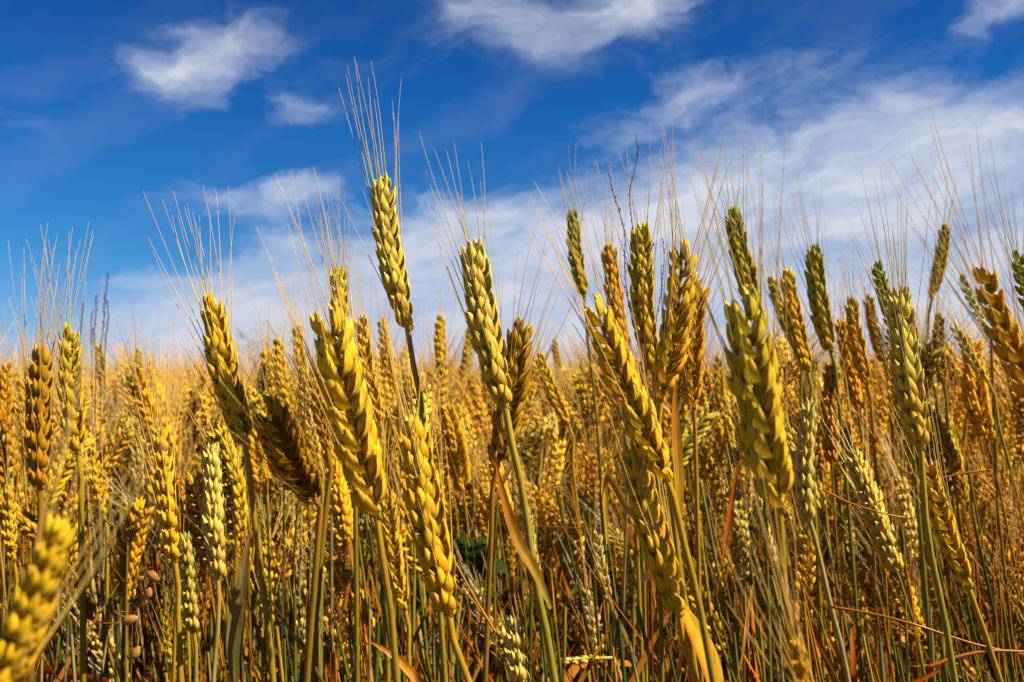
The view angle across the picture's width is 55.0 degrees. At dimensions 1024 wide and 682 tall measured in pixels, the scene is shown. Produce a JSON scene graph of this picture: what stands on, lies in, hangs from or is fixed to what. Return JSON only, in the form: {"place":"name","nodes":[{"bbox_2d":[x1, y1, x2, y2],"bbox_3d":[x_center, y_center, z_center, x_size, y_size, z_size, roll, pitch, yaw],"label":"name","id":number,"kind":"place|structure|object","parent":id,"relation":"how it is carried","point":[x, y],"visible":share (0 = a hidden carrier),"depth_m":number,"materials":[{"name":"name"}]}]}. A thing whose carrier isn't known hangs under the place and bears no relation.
{"place":"outdoors","nodes":[
{"label":"outdoors","id":0,"kind":"place"},
{"bbox_2d":[0,293,1023,681],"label":"wheat field","id":1,"kind":"structure","parent":0,"point":[708,461],"depth_m":1.21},
{"bbox_2d":[0,0,1023,377],"label":"sky","id":2,"kind":"structure","parent":0,"point":[104,103],"materials":[{"name":"blue"}]},
{"bbox_3d":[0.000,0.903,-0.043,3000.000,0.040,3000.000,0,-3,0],"label":"ground","id":3,"kind":"structure","parent":0,"visible":0},
{"bbox_2d":[0,425,20,593],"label":"wheat plant","id":4,"kind":"object","parent":3,"relation":"on","point":[9,535],"visible":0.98,"depth_m":0.95,"materials":[{"name":"plant"}]},
{"bbox_2d":[0,349,25,609],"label":"wheat plant","id":5,"kind":"object","parent":3,"relation":"on","point":[8,429],"visible":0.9,"depth_m":0.97,"materials":[{"name":"yellow plant"}]},
{"bbox_2d":[0,312,28,637],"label":"wheat plant","id":6,"kind":"object","parent":3,"relation":"on","point":[5,390],"visible":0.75,"depth_m":1.05,"materials":[{"name":"plant"}]},
{"bbox_2d":[6,329,53,592],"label":"wheat plant","id":7,"kind":"object","parent":3,"relation":"on","point":[19,384],"visible":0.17,"depth_m":1.26,"materials":[{"name":"plant"}]},
{"bbox_2d":[0,224,92,681],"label":"wheat plant","id":8,"kind":"object","parent":3,"relation":"on","point":[39,389],"visible":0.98,"depth_m":0.56,"materials":[{"name":"plant"}]},
{"bbox_2d":[8,224,102,681],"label":"wheat plant","id":9,"kind":"object","parent":3,"relation":"on","point":[78,434],"visible":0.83,"depth_m":0.64,"materials":[{"name":"plant"}]},
{"bbox_2d":[0,482,119,681],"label":"wheat plant","id":10,"kind":"object","parent":3,"relation":"on","point":[26,524],"visible":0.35,"depth_m":1.01,"materials":[{"name":"yellow plant"}]},
{"bbox_2d":[27,385,141,571],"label":"wheat plant","id":11,"kind":"object","parent":3,"relation":"on","point":[69,466],"visible":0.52,"depth_m":1.02,"materials":[{"name":"yellow plant"}]},
{"bbox_2d":[63,383,108,679],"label":"wheat plant","id":12,"kind":"object","parent":3,"relation":"on","point":[97,485],"visible":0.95,"depth_m":0.95,"materials":[{"name":"plant"}]},
{"bbox_2d":[0,310,186,681],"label":"wheat plant","id":13,"kind":"object","parent":3,"relation":"on","point":[28,617],"visible":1,"depth_m":0.29,"materials":[{"name":"plant"}]},
{"bbox_2d":[94,307,165,681],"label":"wheat plant","id":14,"kind":"object","parent":3,"relation":"on","point":[141,377],"visible":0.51,"depth_m":1.16,"materials":[{"name":"plant"}]},
{"bbox_2d":[114,570,159,681],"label":"pod weed","id":15,"kind":"object","parent":3,"relation":"on","point":[132,619],"visible":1,"depth_m":0.66,"materials":[{"name":"plant"}]},
{"bbox_2d":[128,416,145,615],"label":"wheat plant","id":16,"kind":"object","parent":3,"relation":"on","point":[133,453],"visible":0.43,"depth_m":1.29,"materials":[{"name":"plant"}]},
{"bbox_2d":[109,426,182,681],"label":"wheat plant","id":17,"kind":"object","parent":3,"relation":"on","point":[130,526],"visible":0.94,"depth_m":0.95,"materials":[{"name":"plant"}]},
{"bbox_2d":[125,317,191,681],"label":"wheat plant","id":18,"kind":"object","parent":3,"relation":"on","point":[163,487],"visible":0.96,"depth_m":0.62,"materials":[{"name":"plant"}]},
{"bbox_2d":[149,569,176,681],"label":"wheat plant","id":19,"kind":"object","parent":3,"relation":"on","point":[166,634],"visible":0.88,"depth_m":0.85,"materials":[{"name":"plant"}]},
{"bbox_2d":[140,424,198,681],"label":"wheat plant","id":20,"kind":"object","parent":3,"relation":"on","point":[183,523],"visible":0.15,"depth_m":0.89,"materials":[{"name":"plant"}]},
{"bbox_2d":[145,400,226,630],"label":"wheat plant","id":21,"kind":"object","parent":3,"relation":"on","point":[194,491],"visible":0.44,"depth_m":0.91,"materials":[{"name":"plant"}]},
{"bbox_2d":[178,531,199,681],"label":"wheat plant","id":22,"kind":"object","parent":3,"relation":"on","point":[189,587],"visible":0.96,"depth_m":0.80,"materials":[{"name":"plant"}]},
{"bbox_2d":[143,188,275,681],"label":"wheat plant","id":23,"kind":"object","parent":3,"relation":"on","point":[219,346],"visible":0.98,"depth_m":0.66,"materials":[{"name":"plant"}]},
{"bbox_2d":[226,532,250,681],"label":"dry leaf","id":24,"kind":"object","parent":23,"relation":"attached to","point":[235,620],"visible":1,"depth_m":0.62,"materials":[{"name":"plant"}]},
{"bbox_2d":[175,357,247,588],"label":"wheat plant","id":25,"kind":"object","parent":3,"relation":"on","point":[230,460],"visible":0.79,"depth_m":0.88,"materials":[{"name":"plant"}]},
{"bbox_2d":[201,442,226,681],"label":"wheat plant","id":26,"kind":"object","parent":3,"relation":"on","point":[213,528],"visible":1,"depth_m":0.73,"materials":[{"name":"plant"}]},
{"bbox_2d":[157,339,308,681],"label":"wheat plant","id":27,"kind":"object","parent":3,"relation":"on","point":[255,401],"visible":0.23,"depth_m":0.96,"materials":[{"name":"plant"}]},
{"bbox_2d":[199,326,322,681],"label":"wheat plant","id":28,"kind":"object","parent":3,"relation":"on","point":[292,457],"visible":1,"depth_m":0.55,"materials":[{"name":"plant"}]},
{"bbox_2d":[240,431,288,613],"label":"wheat plant","id":29,"kind":"object","parent":3,"relation":"on","point":[254,466],"visible":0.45,"depth_m":1.21,"materials":[{"name":"plant"}]},
{"bbox_2d":[239,291,300,664],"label":"wheat plant","id":30,"kind":"object","parent":3,"relation":"on","point":[263,358],"visible":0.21,"depth_m":1.21,"materials":[{"name":"plant"}]},
{"bbox_2d":[247,297,293,671],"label":"wheat plant","id":31,"kind":"object","parent":3,"relation":"on","point":[278,359],"visible":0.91,"depth_m":1.10,"materials":[{"name":"plant"}]},
{"bbox_2d":[276,261,314,640],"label":"wheat plant","id":32,"kind":"object","parent":3,"relation":"on","point":[297,343],"visible":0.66,"depth_m":1.05,"materials":[{"name":"plant"}]},
{"bbox_2d":[281,324,323,677],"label":"wheat plant","id":33,"kind":"object","parent":3,"relation":"on","point":[307,423],"visible":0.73,"depth_m":0.98,"materials":[{"name":"plant"}]},
{"bbox_2d":[273,285,333,681],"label":"wheat plant","id":34,"kind":"object","parent":3,"relation":"on","point":[324,442],"visible":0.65,"depth_m":0.78,"materials":[{"name":"plant"}]},
{"bbox_2d":[248,166,399,681],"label":"wheat plant","id":35,"kind":"object","parent":3,"relation":"on","point":[343,387],"visible":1,"depth_m":0.50,"materials":[{"name":"plant"}]},
{"bbox_2d":[288,180,361,681],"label":"wheat plant","id":36,"kind":"object","parent":3,"relation":"on","point":[341,273],"visible":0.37,"depth_m":0.74,"materials":[{"name":"plant"}]},
{"bbox_2d":[298,391,365,681],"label":"wheat plant","id":37,"kind":"object","parent":3,"relation":"on","point":[340,497],"visible":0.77,"depth_m":0.91,"materials":[{"name":"plant"}]},
{"bbox_2d":[280,500,384,664],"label":"wheat plant","id":38,"kind":"object","parent":3,"relation":"on","point":[342,573],"visible":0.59,"depth_m":1.02,"materials":[{"name":"plant"}]},
{"bbox_2d":[324,240,389,681],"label":"wheat plant","id":39,"kind":"object","parent":3,"relation":"on","point":[364,346],"visible":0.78,"depth_m":0.80,"materials":[{"name":"plant"}]},
{"bbox_2d":[367,418,411,681],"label":"wheat plant","id":40,"kind":"object","parent":3,"relation":"on","point":[393,547],"visible":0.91,"depth_m":0.76,"materials":[{"name":"plant"}]},
{"bbox_2d":[367,279,411,638],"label":"wheat plant","id":41,"kind":"object","parent":3,"relation":"on","point":[385,361],"visible":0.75,"depth_m":1.20,"materials":[{"name":"plant"}]},
{"bbox_2d":[339,58,447,681],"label":"wheat plant","id":42,"kind":"object","parent":3,"relation":"on","point":[390,254],"visible":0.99,"depth_m":0.62,"materials":[{"name":"plant"}]},
{"bbox_2d":[344,280,472,681],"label":"wheat plant","id":43,"kind":"object","parent":3,"relation":"on","point":[425,508],"visible":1,"depth_m":0.51,"materials":[{"name":"plant"}]},
{"bbox_2d":[389,383,456,620],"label":"wheat plant","id":44,"kind":"object","parent":3,"relation":"on","point":[403,484],"visible":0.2,"depth_m":0.99,"materials":[{"name":"plant"}]},
{"bbox_2d":[393,322,465,668],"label":"wheat plant","id":45,"kind":"object","parent":3,"relation":"on","point":[426,397],"visible":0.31,"depth_m":1.00,"materials":[{"name":"yellow plant"}]},
{"bbox_2d":[399,365,467,626],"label":"wheat plant","id":46,"kind":"object","parent":3,"relation":"on","point":[446,469],"visible":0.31,"depth_m":1.23,"materials":[{"name":"plant"}]},
{"bbox_2d":[399,350,479,681],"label":"wheat plant","id":47,"kind":"object","parent":3,"relation":"on","point":[455,446],"visible":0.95,"depth_m":1.12,"materials":[{"name":"plant"}]},
{"bbox_2d":[429,274,452,538],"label":"wheat plant","id":48,"kind":"object","parent":3,"relation":"on","point":[439,338],"visible":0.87,"depth_m":1.34,"materials":[{"name":"plant"}]},
{"bbox_2d":[451,536,508,648],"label":"green weed","id":49,"kind":"object","parent":3,"relation":"on","point":[479,562],"visible":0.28,"depth_m":1.12,"materials":[{"name":"green plant"}]},
{"bbox_2d":[419,133,558,681],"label":"wheat plant","id":50,"kind":"object","parent":3,"relation":"on","point":[487,341],"visible":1,"depth_m":0.60,"materials":[{"name":"plant"}]},
{"bbox_2d":[495,461,552,608],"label":"dry leaf","id":51,"kind":"object","parent":50,"relation":"attached to","point":[524,553],"visible":1,"depth_m":0.58,"materials":[{"name":"plant"}]},
{"bbox_2d":[475,525,529,681],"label":"wheat plant","id":52,"kind":"object","parent":3,"relation":"on","point":[517,660],"visible":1,"depth_m":0.60,"materials":[{"name":"plant"}]},
{"bbox_2d":[467,404,539,659],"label":"wheat plant","id":53,"kind":"object","parent":3,"relation":"on","point":[491,471],"visible":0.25,"depth_m":1.06,"materials":[{"name":"yellow plant"}]},
{"bbox_2d":[0,412,1023,681],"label":"dry undergrowth","id":54,"kind":"object","parent":3,"relation":"on","point":[146,666],"visible":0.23,"depth_m":0.97,"materials":[{"name":"plant"}]},
{"bbox_2d":[601,474,633,543],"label":"dry leaf","id":55,"kind":"object","parent":54,"relation":"on","point":[606,480],"visible":0.68,"depth_m":0.68,"materials":[{"name":"plant"}]},
{"bbox_2d":[722,462,741,560],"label":"dry leaf","id":56,"kind":"object","parent":54,"relation":"on","point":[730,512],"visible":1,"depth_m":0.66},
{"bbox_2d":[482,229,588,681],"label":"wheat plant","id":57,"kind":"object","parent":3,"relation":"on","point":[518,337],"visible":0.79,"depth_m":0.68,"materials":[{"name":"plant"}]},
{"bbox_2d":[518,422,554,578],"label":"wheat plant","id":58,"kind":"object","parent":3,"relation":"on","point":[533,469],"visible":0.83,"depth_m":1.23,"materials":[{"name":"plant"}]},
{"bbox_2d":[508,308,593,681],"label":"wheat plant","id":59,"kind":"object","parent":3,"relation":"on","point":[553,394],"visible":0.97,"depth_m":1.08,"materials":[{"name":"plant"}]},
{"bbox_2d":[537,142,608,681],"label":"wheat plant","id":60,"kind":"object","parent":3,"relation":"on","point":[577,274],"visible":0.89,"depth_m":1.12,"materials":[{"name":"plant"}]},
{"bbox_2d":[567,484,616,681],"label":"wheat plant","id":61,"kind":"object","parent":3,"relation":"on","point":[602,568],"visible":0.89,"depth_m":0.92,"materials":[{"name":"plant"}]},
{"bbox_2d":[560,159,644,681],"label":"wheat plant","id":62,"kind":"object","parent":3,"relation":"on","point":[608,257],"visible":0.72,"depth_m":0.86,"materials":[{"name":"plant"}]},
{"bbox_2d":[518,171,716,681],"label":"wheat plant","id":63,"kind":"object","parent":3,"relation":"on","point":[638,411],"visible":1,"depth_m":0.52,"materials":[{"name":"plant"}]},
{"bbox_2d":[597,127,669,681],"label":"wheat plant","id":64,"kind":"object","parent":3,"relation":"on","point":[644,240],"visible":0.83,"depth_m":0.78,"materials":[{"name":"plant"}]},
{"bbox_2d":[574,328,723,681],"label":"wheat plant","id":65,"kind":"object","parent":3,"relation":"on","point":[652,530],"visible":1,"depth_m":0.53,"materials":[{"name":"yellow plant"}]},
{"bbox_2d":[672,379,683,516],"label":"dry leaf","id":66,"kind":"object","parent":65,"relation":"attached to","point":[678,460],"visible":0.79,"depth_m":0.57,"materials":[{"name":"plant"}]},
{"bbox_2d":[613,346,737,673],"bbox_3d":[0.140,0.464,1.006,0.270,0.929,0.131,0,-3,0],"label":"wheat plant","id":67,"kind":"object","parent":3,"relation":"on","point":[702,430],"visible":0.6,"depth_m":1.06,"materials":[{"name":"plant"}]},
{"bbox_2d":[660,299,722,588],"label":"wheat plant","id":68,"kind":"object","parent":3,"relation":"on","point":[683,411],"visible":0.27,"depth_m":1.11,"materials":[{"name":"plant"}]},
{"bbox_2d":[653,122,740,678],"bbox_3d":[0.129,0.388,0.580,0.086,1.042,0.039,1,-3,-17],"label":"wheat plant","id":69,"kind":"object","parent":3,"relation":"on","point":[677,326],"visible":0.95,"depth_m":0.60,"materials":[{"name":"plant"}]},
{"bbox_2d":[659,315,746,681],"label":"wheat plant","id":70,"kind":"object","parent":3,"relation":"on","point":[719,433],"visible":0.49,"depth_m":1.24,"materials":[{"name":"plant"}]},
{"bbox_2d":[679,196,744,681],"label":"wheat plant","id":71,"kind":"object","parent":3,"relation":"on","point":[692,373],"visible":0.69,"depth_m":0.78,"materials":[{"name":"plant"}]},
{"bbox_2d":[703,317,734,576],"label":"wheat plant","id":72,"kind":"object","parent":3,"relation":"on","point":[720,385],"visible":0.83,"depth_m":1.15,"materials":[{"name":"plant"}]},
{"bbox_2d":[648,124,796,681],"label":"wheat plant","id":73,"kind":"object","parent":3,"relation":"on","point":[761,428],"visible":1,"depth_m":0.44,"materials":[{"name":"plant"}]},
{"bbox_2d":[692,139,771,681],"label":"wheat plant","id":74,"kind":"object","parent":3,"relation":"on","point":[735,241],"visible":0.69,"depth_m":0.86,"materials":[{"name":"plant"}]},
{"bbox_2d":[706,346,773,667],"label":"wheat plant","id":75,"kind":"object","parent":3,"relation":"on","point":[734,437],"visible":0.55,"depth_m":1.28,"materials":[{"name":"plant"}]},
{"bbox_2d":[743,473,783,681],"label":"wheat plant","id":76,"kind":"object","parent":3,"relation":"on","point":[759,525],"visible":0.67,"depth_m":0.98,"materials":[{"name":"plant"}]},
{"bbox_2d":[724,449,813,681],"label":"wheat plant","id":77,"kind":"object","parent":3,"relation":"on","point":[800,660],"visible":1,"depth_m":0.40,"materials":[{"name":"plant"}]},
{"bbox_2d":[745,218,812,660],"bbox_3d":[0.305,0.395,1.087,0.095,1.074,0.035,1,-3,-11],"label":"wheat plant","id":78,"kind":"object","parent":3,"relation":"on","point":[772,287],"visible":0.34,"depth_m":1.10,"materials":[{"name":"plant"}]},
{"bbox_2d":[751,193,825,681],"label":"wheat plant","id":79,"kind":"object","parent":3,"relation":"on","point":[797,332],"visible":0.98,"depth_m":0.96,"materials":[{"name":"plant"}]},
{"bbox_2d":[731,260,888,681],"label":"wheat plant","id":80,"kind":"object","parent":3,"relation":"on","point":[853,392],"visible":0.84,"depth_m":1.04,"materials":[{"name":"yellow plant"}]},
{"bbox_2d":[792,418,836,623],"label":"wheat plant","id":81,"kind":"object","parent":3,"relation":"on","point":[827,477],"visible":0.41,"depth_m":1.34,"materials":[{"name":"plant"}]},
{"bbox_2d":[784,423,849,652],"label":"wheat plant","id":82,"kind":"object","parent":3,"relation":"on","point":[821,504],"visible":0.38,"depth_m":1.00,"materials":[{"name":"plant"}]},
{"bbox_2d":[776,173,863,681],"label":"wheat plant","id":83,"kind":"object","parent":3,"relation":"on","point":[821,318],"visible":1,"depth_m":0.92,"materials":[{"name":"plant"}]},
{"bbox_2d":[794,397,850,681],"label":"wheat plant","id":84,"kind":"object","parent":3,"relation":"on","point":[805,461],"visible":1,"depth_m":0.74,"materials":[{"name":"plant"}]},
{"bbox_2d":[792,349,867,681],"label":"wheat plant","id":85,"kind":"object","parent":3,"relation":"on","point":[846,418],"visible":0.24,"depth_m":1.10,"materials":[{"name":"plant"}]},
{"bbox_2d":[811,297,851,604],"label":"wheat plant","id":86,"kind":"object","parent":3,"relation":"on","point":[828,395],"visible":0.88,"depth_m":1.00,"materials":[{"name":"plant"}]},
{"bbox_2d":[794,328,890,584],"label":"wheat plant","id":87,"kind":"object","parent":3,"relation":"on","point":[815,366],"visible":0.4,"depth_m":1.37,"materials":[{"name":"plant"}]},
{"bbox_2d":[822,229,894,676],"bbox_3d":[0.365,0.406,0.993,0.096,1.043,0.034,2,-3,-34],"label":"wheat plant","id":88,"kind":"object","parent":3,"relation":"on","point":[857,346],"visible":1,"depth_m":1.00,"materials":[{"name":"plant"}]},
{"bbox_2d":[841,563,879,666],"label":"wheat plant","id":89,"kind":"object","parent":3,"relation":"on","point":[859,596],"visible":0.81,"depth_m":1.00,"materials":[{"name":"plant"}]},
{"bbox_2d":[820,373,926,681],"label":"wheat plant","id":90,"kind":"object","parent":3,"relation":"on","point":[882,530],"visible":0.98,"depth_m":0.86,"materials":[{"name":"plant"}]},
{"bbox_2d":[855,246,903,585],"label":"wheat plant","id":91,"kind":"object","parent":3,"relation":"on","point":[871,326],"visible":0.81,"depth_m":1.25,"materials":[{"name":"plant"}]},
{"bbox_2d":[845,194,932,681],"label":"wheat plant","id":92,"kind":"object","parent":3,"relation":"on","point":[876,270],"visible":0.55,"depth_m":0.86,"materials":[{"name":"plant"}]},
{"bbox_2d":[843,168,958,681],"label":"wheat plant","id":93,"kind":"object","parent":3,"relation":"on","point":[906,371],"visible":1,"depth_m":0.60,"materials":[{"name":"plant"}]},
{"bbox_2d":[885,225,954,649],"bbox_3d":[0.464,0.400,1.091,0.109,1.064,0.026,1,-3,-26],"label":"wheat plant","id":94,"kind":"object","parent":3,"relation":"on","point":[937,409],"visible":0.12,"depth_m":1.10,"materials":[{"name":"plant"}]},
{"bbox_2d":[852,352,1003,681],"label":"wheat plant","id":95,"kind":"object","parent":3,"relation":"on","point":[949,540],"visible":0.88,"depth_m":0.62,"materials":[{"name":"plant"}]},
{"bbox_2d":[870,343,988,681],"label":"wheat plant","id":96,"kind":"object","parent":3,"relation":"on","point":[952,463],"visible":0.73,"depth_m":1.03,"materials":[{"name":"yellow plant"}]},
{"bbox_2d":[886,274,977,670],"bbox_3d":[0.461,0.428,1.050,0.078,1.005,0.066,1,-3,-24],"label":"wheat plant","id":97,"kind":"object","parent":3,"relation":"on","point":[935,355],"visible":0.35,"depth_m":1.07,"materials":[{"name":"plant"}]},
{"bbox_2d":[918,254,963,664],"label":"wheat plant","id":98,"kind":"object","parent":3,"relation":"on","point":[941,366],"visible":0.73,"depth_m":1.10,"materials":[{"name":"plant"}]},
{"bbox_2d":[921,162,961,615],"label":"wheat plant","id":99,"kind":"object","parent":3,"relation":"on","point":[944,231],"visible":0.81,"depth_m":1.20,"materials":[{"name":"plant"}]},
{"bbox_2d":[889,103,1023,406],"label":"wheat plant","id":100,"kind":"object","parent":3,"relation":"on","point":[999,313],"visible":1,"depth_m":0.46,"materials":[{"name":"plant"}]},
{"bbox_2d":[922,346,997,661],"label":"wheat plant","id":101,"kind":"object","parent":3,"relation":"on","point":[966,499],"visible":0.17,"depth_m":1.13,"materials":[{"name":"plant"}]},
{"bbox_2d":[917,213,1005,655],"bbox_3d":[0.487,0.396,1.034,0.115,1.069,0.025,1,-3,-18],"label":"wheat plant","id":102,"kind":"object","parent":3,"relation":"on","point":[965,290],"visible":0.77,"depth_m":1.05,"materials":[{"name":"plant"}]},
{"bbox_2d":[914,262,1023,530],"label":"wheat plant","id":103,"kind":"object","parent":3,"relation":"on","point":[960,337],"visible":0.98,"depth_m":1.00,"materials":[{"name":"plant"}]},
{"bbox_2d":[915,291,1023,637],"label":"wheat plant","id":104,"kind":"object","parent":3,"relation":"on","point":[953,368],"visible":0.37,"depth_m":1.31,"materials":[{"name":"plant"}]},
{"bbox_2d":[940,267,1021,600],"bbox_3d":[0.530,0.423,0.998,0.164,1.011,0.058,-1,-3,17],"label":"wheat plant","id":105,"kind":"object","parent":3,"relation":"on","point":[976,403],"visible":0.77,"depth_m":1.01,"materials":[{"name":"plant"}]},
{"bbox_2d":[979,165,1023,315],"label":"wheat plant","id":106,"kind":"object","parent":3,"relation":"on","point":[1017,267],"visible":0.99,"depth_m":0.80,"materials":[{"name":"plant"}]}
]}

